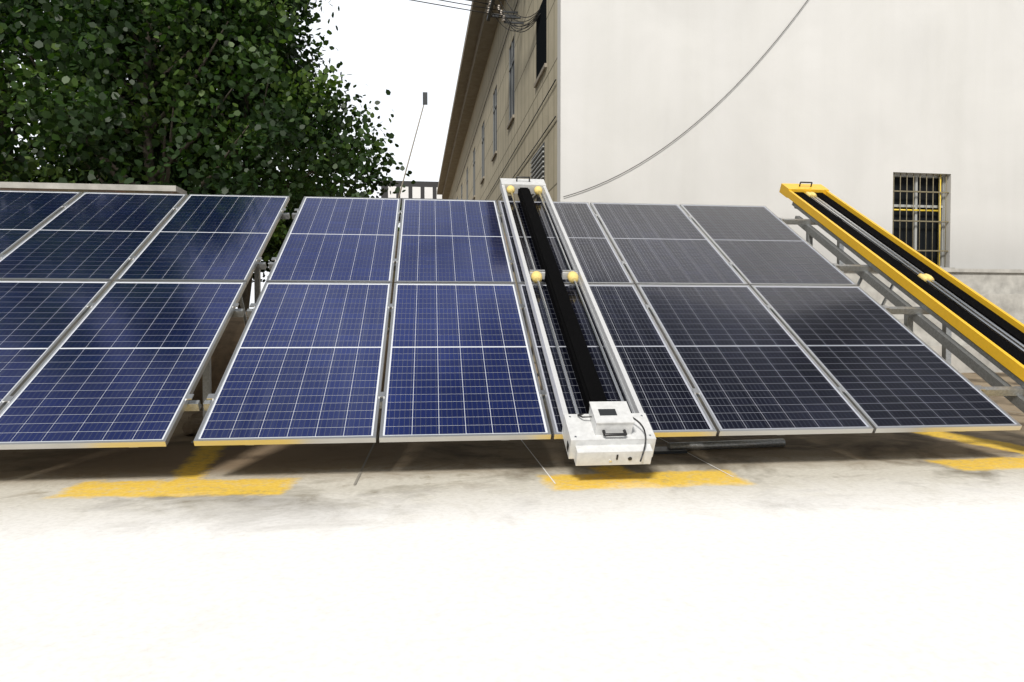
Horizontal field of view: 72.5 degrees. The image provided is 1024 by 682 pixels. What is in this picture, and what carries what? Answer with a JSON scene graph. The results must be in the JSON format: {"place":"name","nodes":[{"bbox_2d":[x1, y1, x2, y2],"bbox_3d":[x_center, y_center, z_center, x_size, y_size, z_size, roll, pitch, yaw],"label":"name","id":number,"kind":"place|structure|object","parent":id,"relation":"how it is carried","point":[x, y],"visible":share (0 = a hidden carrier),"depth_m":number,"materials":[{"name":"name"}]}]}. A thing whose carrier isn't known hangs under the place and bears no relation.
{"place":"outdoors","nodes":[
{"label":"outdoors","id":0,"kind":"place"},
{"bbox_2d":[2,0,471,308],"label":"sky","id":1,"kind":"structure","parent":0,"point":[408,49],"materials":[{"name":"white"}]},
{"bbox_2d":[0,182,513,327],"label":"boundary wall","id":2,"kind":"structure","parent":0,"point":[82,188],"depth_m":9.78,"materials":[{"name":"concrete"}]},
{"bbox_2d":[0,363,1023,681],"bbox_3d":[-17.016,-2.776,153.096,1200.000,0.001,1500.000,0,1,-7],"label":"ground","id":3,"kind":"structure","parent":0,"point":[848,557],"depth_m":2.64,"materials":[{"name":"concrete"}]},
{"bbox_2d":[3,39,33,162],"bbox_3d":[-14.497,-10.390,14.137,8.778,21.932,8.307,0,1,17],"label":"tree","id":4,"kind":"object","parent":3,"relation":"on","point":[13,99],"visible":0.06,"depth_m":15.90,"materials":[{"name":"green plant"}]},
{"bbox_2d":[0,0,231,183],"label":"tree","id":5,"kind":"object","parent":3,"relation":"on","point":[50,170],"visible":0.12,"depth_m":14.00,"materials":[{"name":"green plant"}]},
{"bbox_2d":[0,190,289,449],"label":"solar array","id":6,"kind":"object","parent":3,"relation":"on","point":[118,311],"visible":0.98,"depth_m":5.20,"materials":[{"name":"blue glass"}]},
{"bbox_2d":[0,0,351,260],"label":"tree","id":7,"kind":"object","parent":3,"relation":"on","point":[85,114],"visible":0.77,"depth_m":12.42,"materials":[{"name":"green plant"}]},
{"bbox_2d":[0,3,362,263],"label":"tree","id":8,"kind":"object","parent":3,"relation":"on","point":[242,103],"visible":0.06,"depth_m":16.02,"materials":[{"name":"green plant"}]},
{"bbox_2d":[182,406,202,434],"bbox_3d":[-0.625,0.666,6.460,6.383,0.161,2.094,0,1,-7],"label":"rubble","id":9,"kind":"object","parent":3,"relation":"on","point":[191,425],"visible":0.09,"depth_m":5.64,"materials":[{"name":"grey concrete"}]},
{"bbox_2d":[77,0,415,311],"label":"tree","id":10,"kind":"object","parent":3,"relation":"on","point":[329,139],"visible":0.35,"depth_m":14.66,"materials":[{"name":"green plant"}]},
{"bbox_2d":[108,15,398,308],"bbox_3d":[-8.105,-6.691,20.326,8.390,14.215,8.588,1,2,32],"label":"tree","id":11,"kind":"object","parent":3,"relation":"on","point":[360,189],"visible":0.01,"depth_m":20.26,"materials":[{"name":"green plant"}]},
{"bbox_2d":[192,312,388,405],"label":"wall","id":12,"kind":"structure","parent":3,"relation":"on","point":[222,354],"depth_m":7.74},
{"bbox_2d":[351,189,372,197],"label":"shrub","id":13,"kind":"object","parent":3,"relation":"on","point":[358,193],"visible":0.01,"depth_m":76.90,"materials":[{"name":"green plant"}]},
{"bbox_2d":[194,196,550,445],"bbox_3d":[-0.975,-0.357,5.739,2.140,2.241,3.521,0,1,-7],"label":"solar array","id":14,"kind":"object","parent":3,"relation":"on","point":[305,364],"visible":1,"depth_m":4.97,"materials":[{"name":"blue glass"}]},
{"bbox_2d":[381,181,441,202],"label":"railing","id":15,"kind":"object","parent":3,"relation":"on","point":[422,190],"visible":0.45,"depth_m":61.08,"materials":[{"name":"grey metal"}]},
{"bbox_2d":[398,92,427,197],"bbox_3d":[-4.122,-4.039,23.652,2.530,8.758,0.300,0,1,-7],"label":"antenna pole","id":16,"kind":"object","parent":3,"relation":"on","point":[425,98],"visible":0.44,"depth_m":23.66,"materials":[{"name":"metal"}]},
{"bbox_2d":[353,410,1018,484],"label":"slab joints and chalk","id":17,"kind":"object","parent":3,"relation":"on","point":[360,472],"visible":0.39,"depth_m":4.57,"materials":[{"name":"beige concrete"}]},
{"bbox_2d":[653,439,785,453],"bbox_3d":[1.485,0.752,5.004,1.056,0.058,0.187,0,1,-8],"label":"loose pipe","id":18,"kind":"object","parent":3,"relation":"on","point":[678,448],"visible":0.89,"depth_m":5.01,"materials":[{"name":"metal"}]},
{"bbox_2d":[437,0,1023,363],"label":"building","id":19,"kind":"structure","parent":3,"relation":"on","point":[902,120],"depth_m":14.00,"materials":[{"name":"white paint"}]},
{"bbox_2d":[411,0,807,201],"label":"cables","id":20,"kind":"object","parent":19,"relation":"attached to","point":[536,16],"visible":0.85,"depth_m":16.45,"materials":[{"name":"black plastic"}]},
{"bbox_2d":[498,200,1021,438],"bbox_3d":[1.558,-0.364,6.032,3.160,2.241,3.521,0,1,-7],"label":"solar array","id":21,"kind":"object","parent":3,"relation":"on","point":[729,320],"visible":0.87,"depth_m":5.33,"materials":[{"name":"black glass"}]},
{"bbox_2d":[500,176,655,465],"bbox_3d":[0.342,-0.561,5.880,0.496,2.426,4.101,0,1,-7],"label":"white cleaning robot","id":22,"kind":"object","parent":21,"relation":"on","point":[603,431],"visible":0.96,"depth_m":4.71,"materials":[{"name":"metal"}]},
{"bbox_2d":[782,202,1023,412],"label":"mounting frame","id":23,"kind":"object","parent":3,"relation":"on","point":[1014,395],"visible":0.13,"depth_m":5.89,"materials":[{"name":"metal"}]},
{"bbox_2d":[779,182,1023,380],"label":"yellow cleaning robot","id":24,"kind":"object","parent":23,"relation":"on","point":[994,331],"visible":0.99,"depth_m":6.13,"materials":[{"name":"paint"}]},
{"bbox_2d":[868,293,1023,372],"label":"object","id":25,"kind":"structure","parent":3,"relation":"on","point":[1012,305],"depth_m":13.48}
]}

